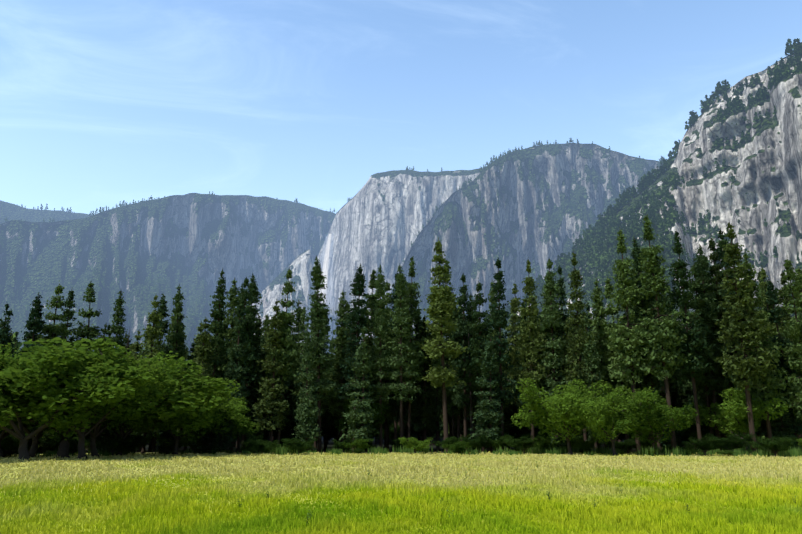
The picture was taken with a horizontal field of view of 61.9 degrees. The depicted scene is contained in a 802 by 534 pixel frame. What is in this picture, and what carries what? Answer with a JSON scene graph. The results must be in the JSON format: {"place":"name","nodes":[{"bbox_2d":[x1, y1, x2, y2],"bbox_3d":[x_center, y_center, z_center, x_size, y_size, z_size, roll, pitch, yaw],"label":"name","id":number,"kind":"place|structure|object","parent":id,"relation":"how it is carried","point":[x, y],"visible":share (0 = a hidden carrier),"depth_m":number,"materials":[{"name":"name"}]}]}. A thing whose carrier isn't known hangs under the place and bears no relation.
{"place":"outdoors","nodes":[
{"label":"outdoors","id":0,"kind":"place"},
{"bbox_2d":[0,200,89,223],"bbox_3d":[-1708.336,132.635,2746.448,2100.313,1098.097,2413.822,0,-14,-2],"label":"ridge","id":1,"kind":"structure","parent":0,"point":[16,213],"depth_m":3108.88,"materials":[{"name":"stone"}]},
{"bbox_2d":[0,193,335,360],"bbox_3d":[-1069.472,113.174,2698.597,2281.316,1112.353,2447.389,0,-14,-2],"label":"mountain","id":2,"kind":"structure","parent":0,"point":[81,248],"depth_m":2543.17,"materials":[{"name":"stone"}]},
{"bbox_2d":[0,191,336,353],"bbox_3d":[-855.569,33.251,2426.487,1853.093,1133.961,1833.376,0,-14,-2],"label":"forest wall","id":3,"kind":"structure","parent":2,"relation":"on","point":[122,204],"depth_m":2229.34,"materials":[{"name":"green plant"}]},
{"bbox_2d":[0,438,801,533],"bbox_3d":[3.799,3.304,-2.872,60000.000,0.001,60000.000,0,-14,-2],"label":"ground","id":4,"kind":"structure","parent":0,"point":[330,445],"depth_m":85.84,"materials":[{"name":"green plant"}]},
{"bbox_2d":[0,302,13,431],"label":"pine","id":5,"kind":"object","parent":4,"relation":"on","point":[4,337],"visible":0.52,"depth_m":156.30,"materials":[{"name":"green plant"}]},
{"bbox_2d":[17,292,46,362],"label":"pine","id":6,"kind":"object","parent":4,"relation":"on","point":[35,325],"visible":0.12,"depth_m":168.63,"materials":[{"name":"green plant"}]},
{"bbox_2d":[8,412,79,457],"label":"oak","id":7,"kind":"object","parent":4,"relation":"on","point":[33,449],"depth_m":125.69,"materials":[{"name":"brown plant"}]},
{"bbox_2d":[32,280,70,353],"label":"pine","id":8,"kind":"object","parent":4,"relation":"on","point":[54,330],"visible":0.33,"depth_m":173.81,"materials":[{"name":"green plant"}]},
{"bbox_2d":[57,290,77,350],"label":"pine","id":9,"kind":"object","parent":4,"relation":"on","point":[71,295],"visible":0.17,"depth_m":183.96,"materials":[{"name":"green plant"}]},
{"bbox_2d":[0,352,148,460],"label":"oak","id":10,"kind":"object","parent":4,"relation":"on","point":[92,391],"visible":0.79,"depth_m":111.26,"materials":[{"name":"green plant"}]},
{"bbox_2d":[68,281,103,358],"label":"pine","id":11,"kind":"object","parent":4,"relation":"on","point":[88,332],"visible":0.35,"depth_m":179.94,"materials":[{"name":"green plant"}]},
{"bbox_2d":[38,350,141,456],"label":"oak","id":12,"kind":"object","parent":4,"relation":"on","point":[97,433],"visible":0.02,"depth_m":131.84,"materials":[{"name":"green plant"}]},
{"bbox_2d":[0,343,184,458],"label":"oak","id":13,"kind":"object","parent":4,"relation":"on","point":[82,433],"visible":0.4,"depth_m":120.90,"materials":[{"name":"green plant"}]},
{"bbox_2d":[0,336,227,457],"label":"oak","id":14,"kind":"object","parent":4,"relation":"on","point":[185,396],"visible":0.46,"depth_m":122.94,"materials":[{"name":"green plant"}]},
{"bbox_2d":[102,290,129,357],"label":"pine","id":15,"kind":"object","parent":4,"relation":"on","point":[118,329],"visible":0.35,"depth_m":178.92,"materials":[{"name":"green plant"}]},
{"bbox_2d":[102,382,163,454],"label":"broadleaf tree","id":16,"kind":"object","parent":4,"relation":"on","point":[138,423],"visible":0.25,"depth_m":140.99,"materials":[{"name":"green plant"}]},
{"bbox_2d":[126,294,165,453],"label":"pine","id":17,"kind":"object","parent":4,"relation":"on","point":[152,333],"visible":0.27,"depth_m":159.42,"materials":[{"name":"green plant"}]},
{"bbox_2d":[140,294,178,451],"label":"pine","id":18,"kind":"object","parent":4,"relation":"on","point":[163,310],"visible":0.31,"depth_m":177.63,"materials":[{"name":"green plant"}]},
{"bbox_2d":[150,430,186,453],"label":"bush","id":19,"kind":"object","parent":4,"relation":"on","point":[165,447],"visible":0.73,"depth_m":147.63,"materials":[{"name":"green plant"}]},
{"bbox_2d":[164,284,187,437],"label":"pine","id":20,"kind":"object","parent":4,"relation":"on","point":[177,337],"visible":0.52,"depth_m":182.88,"materials":[{"name":"green plant"}]},
{"bbox_2d":[145,378,245,454],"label":"broadleaf tree","id":21,"kind":"object","parent":4,"relation":"on","point":[189,421],"visible":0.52,"depth_m":144.83,"materials":[{"name":"green plant"}]},
{"bbox_2d":[183,317,216,452],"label":"pine","id":22,"kind":"object","parent":4,"relation":"on","point":[203,350],"visible":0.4,"depth_m":169.33,"materials":[{"name":"green plant"}]},
{"bbox_2d":[203,269,231,403],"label":"pine","id":23,"kind":"object","parent":4,"relation":"on","point":[217,343],"visible":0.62,"depth_m":176.45,"materials":[{"name":"green plant"}]},
{"bbox_2d":[175,389,260,453],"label":"broadleaf tree","id":24,"kind":"object","parent":4,"relation":"on","point":[240,426],"visible":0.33,"depth_m":156.67,"materials":[{"name":"green plant"}]},
{"bbox_2d":[211,278,240,399],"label":"pine","id":25,"kind":"object","parent":4,"relation":"on","point":[233,298],"visible":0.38,"depth_m":188.83,"materials":[{"name":"green plant"}]},
{"bbox_2d":[218,293,253,451],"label":"pine","id":26,"kind":"object","parent":4,"relation":"on","point":[232,366],"visible":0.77,"depth_m":170.27,"materials":[{"name":"green plant"}]},
{"bbox_2d":[225,276,264,451],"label":"conifer tree","id":27,"kind":"object","parent":4,"relation":"on","point":[246,339],"visible":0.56,"depth_m":174.44,"materials":[{"name":"green plant"}]},
{"bbox_2d":[236,274,265,450],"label":"conifer tree","id":28,"kind":"object","parent":4,"relation":"on","point":[253,287],"visible":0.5,"depth_m":184.54,"materials":[{"name":"green plant"}]},
{"bbox_2d":[246,339,269,440],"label":"pine","id":29,"kind":"object","parent":4,"relation":"on","point":[262,434],"visible":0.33,"depth_m":184.22,"materials":[{"name":"green plant"}]},
{"bbox_2d":[250,301,291,442],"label":"pine","id":30,"kind":"object","parent":4,"relation":"on","point":[271,406],"visible":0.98,"depth_m":169.75,"materials":[{"name":"green plant"}]},
{"bbox_2d":[250,249,314,342],"bbox_3d":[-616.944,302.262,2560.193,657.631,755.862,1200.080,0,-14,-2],"label":"cliff","id":31,"kind":"structure","parent":4,"relation":"on","point":[301,266],"depth_m":2552.76,"materials":[{"name":"stone"}]},
{"bbox_2d":[264,264,302,445],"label":"conifer tree","id":32,"kind":"object","parent":4,"relation":"on","point":[290,345],"visible":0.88,"depth_m":174.70,"materials":[{"name":"green plant"}]},
{"bbox_2d":[275,338,299,438],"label":"pine","id":33,"kind":"object","parent":4,"relation":"on","point":[293,413],"visible":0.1,"depth_m":188.68,"materials":[{"name":"green plant"}]},
{"bbox_2d":[290,300,305,401],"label":"pine","id":34,"kind":"object","parent":4,"relation":"on","point":[298,320],"visible":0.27,"depth_m":216.28,"materials":[{"name":"green plant"}]},
{"bbox_2d":[281,438,317,454],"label":"shrub","id":35,"kind":"object","parent":4,"relation":"on","point":[302,446],"visible":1,"depth_m":141.98,"materials":[{"name":"green plant"}]},
{"bbox_2d":[291,307,308,398],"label":"pine","id":36,"kind":"object","parent":4,"relation":"on","point":[302,319],"visible":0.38,"depth_m":213.00,"materials":[{"name":"green plant"}]},
{"bbox_2d":[264,401,338,436],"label":"oak","id":37,"kind":"object","parent":4,"relation":"on","point":[328,418],"visible":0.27,"depth_m":183.55,"materials":[{"name":"green plant"}]},
{"bbox_2d":[292,315,325,451],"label":"pine","id":38,"kind":"object","parent":4,"relation":"on","point":[307,412],"visible":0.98,"depth_m":167.89,"materials":[{"name":"green plant"}]},
{"bbox_2d":[304,255,339,451],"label":"conifer tree","id":39,"kind":"object","parent":4,"relation":"on","point":[318,310],"visible":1,"depth_m":175.21,"materials":[{"name":"green plant"}]},
{"bbox_2d":[321,290,358,450],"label":"pine","id":40,"kind":"object","parent":4,"relation":"on","point":[335,402],"visible":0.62,"depth_m":183.40,"materials":[{"name":"green plant"}]},
{"bbox_2d":[335,263,373,451],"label":"conifer tree","id":41,"kind":"object","parent":4,"relation":"on","point":[358,321],"visible":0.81,"depth_m":176.15,"materials":[{"name":"green plant"}]},
{"bbox_2d":[339,328,379,452],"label":"conifer tree","id":42,"kind":"object","parent":4,"relation":"on","point":[358,415],"visible":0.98,"depth_m":165.49,"materials":[{"name":"green plant"}]},
{"bbox_2d":[334,391,390,451],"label":"oak","id":43,"kind":"object","parent":4,"relation":"on","point":[378,417],"visible":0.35,"depth_m":172.97,"materials":[{"name":"green plant"}]},
{"bbox_2d":[344,270,385,449],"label":"conifer tree","id":44,"kind":"object","parent":4,"relation":"on","point":[371,301],"visible":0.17,"depth_m":199.81,"materials":[{"name":"green plant"}]},
{"bbox_2d":[358,324,386,450],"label":"pine","id":45,"kind":"object","parent":4,"relation":"on","point":[369,342],"visible":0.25,"depth_m":187.24,"materials":[{"name":"green plant"}]},
{"bbox_2d":[368,265,395,448],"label":"conifer tree","id":46,"kind":"object","parent":4,"relation":"on","point":[381,320],"visible":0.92,"depth_m":178.38,"materials":[{"name":"green plant"}]},
{"bbox_2d":[372,297,399,450],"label":"pine","id":47,"kind":"object","parent":4,"relation":"on","point":[389,416],"visible":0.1,"depth_m":185.87,"materials":[{"name":"green plant"}]},
{"bbox_2d":[373,282,399,447],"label":"pine","id":48,"kind":"object","parent":4,"relation":"on","point":[387,297],"visible":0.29,"depth_m":191.00,"materials":[{"name":"green plant"}]},
{"bbox_2d":[313,168,483,354],"bbox_3d":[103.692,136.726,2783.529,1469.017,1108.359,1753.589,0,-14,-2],"label":"cliff","id":49,"kind":"structure","parent":4,"relation":"on","point":[380,218],"depth_m":2745.02,"materials":[{"name":"stone"}]},
{"bbox_2d":[319,234,331,304],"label":"waterfall","id":50,"kind":"object","parent":49,"relation":"on","point":[325,268],"visible":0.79,"depth_m":2928.14,"materials":[{"name":"liquid"}]},
{"bbox_2d":[385,273,416,450],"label":"pine","id":51,"kind":"object","parent":4,"relation":"on","point":[393,298],"visible":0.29,"depth_m":188.72,"materials":[{"name":"green plant"}]},
{"bbox_2d":[387,296,416,441],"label":"pine","id":52,"kind":"object","parent":4,"relation":"on","point":[396,411],"visible":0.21,"depth_m":182.44,"materials":[{"name":"green plant"}]},
{"bbox_2d":[2,445,801,456],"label":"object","id":53,"kind":"object","parent":4,"relation":"on","point":[674,452],"visible":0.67,"depth_m":144.50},
{"bbox_2d":[386,264,420,437],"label":"pine","id":54,"kind":"object","parent":4,"relation":"on","point":[401,390],"visible":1,"depth_m":177.00,"materials":[{"name":"green plant"}]},
{"bbox_2d":[396,256,428,440],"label":"pine","id":55,"kind":"object","parent":4,"relation":"on","point":[413,303],"visible":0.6,"depth_m":182.33,"materials":[{"name":"green plant"}]},
{"bbox_2d":[398,437,432,452],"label":"shrub","id":56,"kind":"object","parent":4,"relation":"on","point":[417,445],"visible":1,"depth_m":150.73,"materials":[{"name":"green plant"}]},
{"bbox_2d":[403,315,442,450],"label":"conifer tree","id":57,"kind":"object","parent":4,"relation":"on","point":[427,410],"visible":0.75,"depth_m":181.91,"materials":[{"name":"green plant"}]},
{"bbox_2d":[422,284,458,450],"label":"pine","id":58,"kind":"object","parent":4,"relation":"on","point":[437,362],"visible":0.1,"depth_m":186.38,"materials":[{"name":"green plant"}]},
{"bbox_2d":[421,237,468,452],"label":"pine","id":59,"kind":"object","parent":4,"relation":"on","point":[440,303],"visible":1,"depth_m":170.43,"materials":[{"name":"green plant"}]},
{"bbox_2d":[435,292,462,437],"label":"pine","id":60,"kind":"object","parent":4,"relation":"on","point":[452,410],"visible":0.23,"depth_m":185.05,"materials":[{"name":"green plant"}]},
{"bbox_2d":[444,298,471,441],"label":"pine","id":61,"kind":"object","parent":4,"relation":"on","point":[458,340],"visible":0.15,"depth_m":186.99,"materials":[{"name":"green plant"}]},
{"bbox_2d":[446,273,479,449],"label":"pine","id":62,"kind":"object","parent":4,"relation":"on","point":[462,334],"visible":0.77,"depth_m":182.72,"materials":[{"name":"green plant"}]},
{"bbox_2d":[451,294,482,433],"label":"pine","id":63,"kind":"object","parent":4,"relation":"on","point":[472,320],"visible":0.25,"depth_m":184.52,"materials":[{"name":"green plant"}]},
{"bbox_2d":[458,282,496,451],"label":"conifer tree","id":64,"kind":"object","parent":4,"relation":"on","point":[474,349],"visible":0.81,"depth_m":173.22,"materials":[{"name":"green plant"}]},
{"bbox_2d":[461,435,496,452],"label":"shrub","id":65,"kind":"object","parent":4,"relation":"on","point":[479,442],"visible":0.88,"depth_m":157.92,"materials":[{"name":"green plant"}]},
{"bbox_2d":[468,328,505,452],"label":"conifer tree","id":66,"kind":"object","parent":4,"relation":"on","point":[487,414],"visible":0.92,"depth_m":163.44,"materials":[{"name":"green plant"}]},
{"bbox_2d":[474,257,519,450],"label":"pine","id":67,"kind":"object","parent":4,"relation":"on","point":[497,318],"visible":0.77,"depth_m":170.25,"materials":[{"name":"green plant"}]},
{"bbox_2d":[484,280,516,423],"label":"conifer tree","id":68,"kind":"object","parent":4,"relation":"on","point":[491,294],"visible":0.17,"depth_m":190.57,"materials":[{"name":"green plant"}]},
{"bbox_2d":[502,284,523,449],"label":"pine","id":69,"kind":"object","parent":4,"relation":"on","point":[513,327],"visible":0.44,"depth_m":203.58,"materials":[{"name":"green plant"}]},
{"bbox_2d":[503,414,538,449],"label":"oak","id":70,"kind":"object","parent":4,"relation":"on","point":[509,426],"visible":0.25,"depth_m":189.07,"materials":[{"name":"green plant"}]},
{"bbox_2d":[502,435,544,453],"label":"shrub","id":71,"kind":"object","parent":4,"relation":"on","point":[524,442],"visible":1,"depth_m":149.05,"materials":[{"name":"green plant"}]},
{"bbox_2d":[513,301,540,429],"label":"pine","id":72,"kind":"object","parent":4,"relation":"on","point":[517,405],"visible":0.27,"depth_m":191.52,"materials":[{"name":"green plant"}]},
{"bbox_2d":[510,257,551,448],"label":"pine","id":73,"kind":"object","parent":4,"relation":"on","point":[530,346],"visible":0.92,"depth_m":170.94,"materials":[{"name":"green plant"}]},
{"bbox_2d":[533,258,573,436],"bbox_3d":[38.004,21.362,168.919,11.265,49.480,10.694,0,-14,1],"label":"conifer tree","id":74,"kind":"object","parent":4,"relation":"on","point":[552,320],"visible":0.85,"depth_m":169.57,"materials":[{"name":"green plant"}]},
{"bbox_2d":[511,377,611,454],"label":"oak","id":75,"kind":"object","parent":4,"relation":"on","point":[557,417],"visible":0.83,"depth_m":147.22,"materials":[{"name":"green plant"}]},
{"bbox_2d":[555,264,572,368],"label":"pine","id":76,"kind":"object","parent":4,"relation":"on","point":[560,283],"visible":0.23,"depth_m":184.78,"materials":[{"name":"green plant"}]},
{"bbox_2d":[561,251,601,441],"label":"pine","id":77,"kind":"object","parent":4,"relation":"on","point":[577,337],"visible":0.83,"depth_m":163.61,"materials":[{"name":"green plant"}]},
{"bbox_2d":[585,279,612,449],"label":"conifer tree","id":78,"kind":"object","parent":4,"relation":"on","point":[596,298],"visible":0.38,"depth_m":172.92,"materials":[{"name":"green plant"}]},
{"bbox_2d":[581,315,617,448],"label":"conifer tree","id":79,"kind":"object","parent":4,"relation":"on","point":[591,356],"visible":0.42,"depth_m":159.56,"materials":[{"name":"green plant"}]},
{"bbox_2d":[564,386,657,454],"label":"deciduous tree","id":80,"kind":"object","parent":4,"relation":"on","point":[598,417],"visible":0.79,"depth_m":140.67,"materials":[{"name":"green plant"}]},
{"bbox_2d":[594,276,642,452],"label":"pine","id":81,"kind":"object","parent":4,"relation":"on","point":[609,377],"visible":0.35,"depth_m":166.23,"materials":[{"name":"green plant"}]},
{"bbox_2d":[606,229,651,451],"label":"pine","id":82,"kind":"object","parent":4,"relation":"on","point":[631,357],"visible":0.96,"depth_m":155.94,"materials":[{"name":"green plant"}]},
{"bbox_2d":[630,236,679,448],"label":"pine","id":83,"kind":"object","parent":4,"relation":"on","point":[650,380],"visible":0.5,"depth_m":161.15,"materials":[{"name":"green plant"}]},
{"bbox_2d":[615,391,697,454],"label":"deciduous tree","id":84,"kind":"object","parent":4,"relation":"on","point":[655,416],"visible":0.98,"depth_m":136.56,"materials":[{"name":"green plant"}]},
{"bbox_2d":[634,214,695,449],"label":"pine","id":85,"kind":"object","parent":4,"relation":"on","point":[658,340],"visible":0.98,"depth_m":149.94,"materials":[{"name":"green plant"}]},
{"bbox_2d":[671,307,705,448],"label":"conifer tree","id":86,"kind":"object","parent":4,"relation":"on","point":[687,390],"visible":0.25,"depth_m":189.68,"materials":[{"name":"green plant"}]},
{"bbox_2d":[666,231,714,440],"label":"pine","id":87,"kind":"object","parent":4,"relation":"on","point":[690,344],"visible":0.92,"depth_m":151.33,"materials":[{"name":"green plant"}]},
{"bbox_2d":[673,262,731,452],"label":"pine","id":88,"kind":"object","parent":4,"relation":"on","point":[703,315],"visible":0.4,"depth_m":159.14,"materials":[{"name":"green plant"}]},
{"bbox_2d":[681,437,724,455],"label":"shrub","id":89,"kind":"object","parent":4,"relation":"on","point":[704,445],"visible":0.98,"depth_m":136.71,"materials":[{"name":"green plant"}]},
{"bbox_2d":[688,244,733,451],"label":"pine","id":90,"kind":"object","parent":4,"relation":"on","point":[703,275],"visible":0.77,"depth_m":160.93,"materials":[{"name":"green plant"}]},
{"bbox_2d":[707,234,738,441],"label":"conifer tree","id":91,"kind":"object","parent":4,"relation":"on","point":[715,268],"visible":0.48,"depth_m":164.96,"materials":[{"name":"green plant"}]},
{"bbox_2d":[705,433,755,450],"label":"shrub","id":92,"kind":"object","parent":4,"relation":"on","point":[729,443],"visible":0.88,"depth_m":136.05,"materials":[{"name":"green plant"}]},
{"bbox_2d":[682,387,788,450],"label":"deciduous tree","id":93,"kind":"object","parent":4,"relation":"on","point":[737,414],"visible":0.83,"depth_m":142.07,"materials":[{"name":"green plant"}]},
{"bbox_2d":[713,228,762,443],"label":"pine","id":94,"kind":"object","parent":4,"relation":"on","point":[720,251],"visible":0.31,"depth_m":164.34,"materials":[{"name":"green plant"}]},
{"bbox_2d":[714,221,779,452],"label":"pine","id":95,"kind":"object","parent":4,"relation":"on","point":[741,325],"visible":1,"depth_m":140.86,"materials":[{"name":"green plant"}]},
{"bbox_2d":[733,252,792,450],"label":"pine","id":96,"kind":"object","parent":4,"relation":"on","point":[775,383],"visible":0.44,"depth_m":143.18,"materials":[{"name":"green plant"}]},
{"bbox_2d":[759,266,782,397],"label":"pine","id":97,"kind":"object","parent":4,"relation":"on","point":[763,284],"visible":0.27,"depth_m":203.79,"materials":[{"name":"green plant"}]},
{"bbox_2d":[747,436,796,455],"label":"shrub","id":98,"kind":"object","parent":4,"relation":"on","point":[775,445],"visible":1,"depth_m":128.60,"materials":[{"name":"green plant"}]},
{"bbox_2d":[757,403,799,447],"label":"bush","id":99,"kind":"object","parent":4,"relation":"on","point":[784,432],"visible":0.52,"depth_m":143.11,"materials":[{"name":"green plant"}]},
{"bbox_2d":[764,277,801,449],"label":"conifer tree","id":100,"kind":"object","parent":4,"relation":"on","point":[783,340],"visible":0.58,"depth_m":148.36,"materials":[{"name":"green plant"}]},
{"bbox_2d":[773,272,801,437],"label":"conifer tree","id":101,"kind":"object","parent":4,"relation":"on","point":[781,299],"visible":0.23,"depth_m":190.05,"materials":[{"name":"green plant"}]},
{"bbox_2d":[779,255,801,420],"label":"pine","id":102,"kind":"object","parent":4,"relation":"on","point":[794,330],"visible":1,"depth_m":143.99,"materials":[{"name":"green plant"}]},
{"bbox_2d":[0,0,801,214],"label":"sky","id":103,"kind":"structure","parent":0,"point":[103,103],"materials":[{"name":"blue"}]},
{"bbox_2d":[373,143,665,341],"bbox_3d":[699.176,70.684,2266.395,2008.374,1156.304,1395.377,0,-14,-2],"label":"mountain","id":104,"kind":"structure","parent":0,"point":[508,206],"depth_m":2353.47,"materials":[{"name":"stone"}]},
{"bbox_2d":[376,138,663,336],"bbox_3d":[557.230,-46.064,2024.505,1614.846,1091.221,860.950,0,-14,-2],"label":"trees","id":105,"kind":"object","parent":104,"relation":"on","point":[464,185],"depth_m":2398.93,"materials":[{"name":"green plant"}]},
{"bbox_2d":[487,38,801,337],"bbox_3d":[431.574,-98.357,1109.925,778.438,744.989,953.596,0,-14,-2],"label":"trees","id":106,"kind":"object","parent":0,"point":[632,230],"depth_m":1294.63,"materials":[{"name":"green plant"}]},
{"bbox_2d":[506,53,801,349],"bbox_3d":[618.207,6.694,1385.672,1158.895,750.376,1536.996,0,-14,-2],"label":"cliff","id":107,"kind":"structure","parent":0,"point":[763,163],"depth_m":1195.23,"materials":[{"name":"stone"}]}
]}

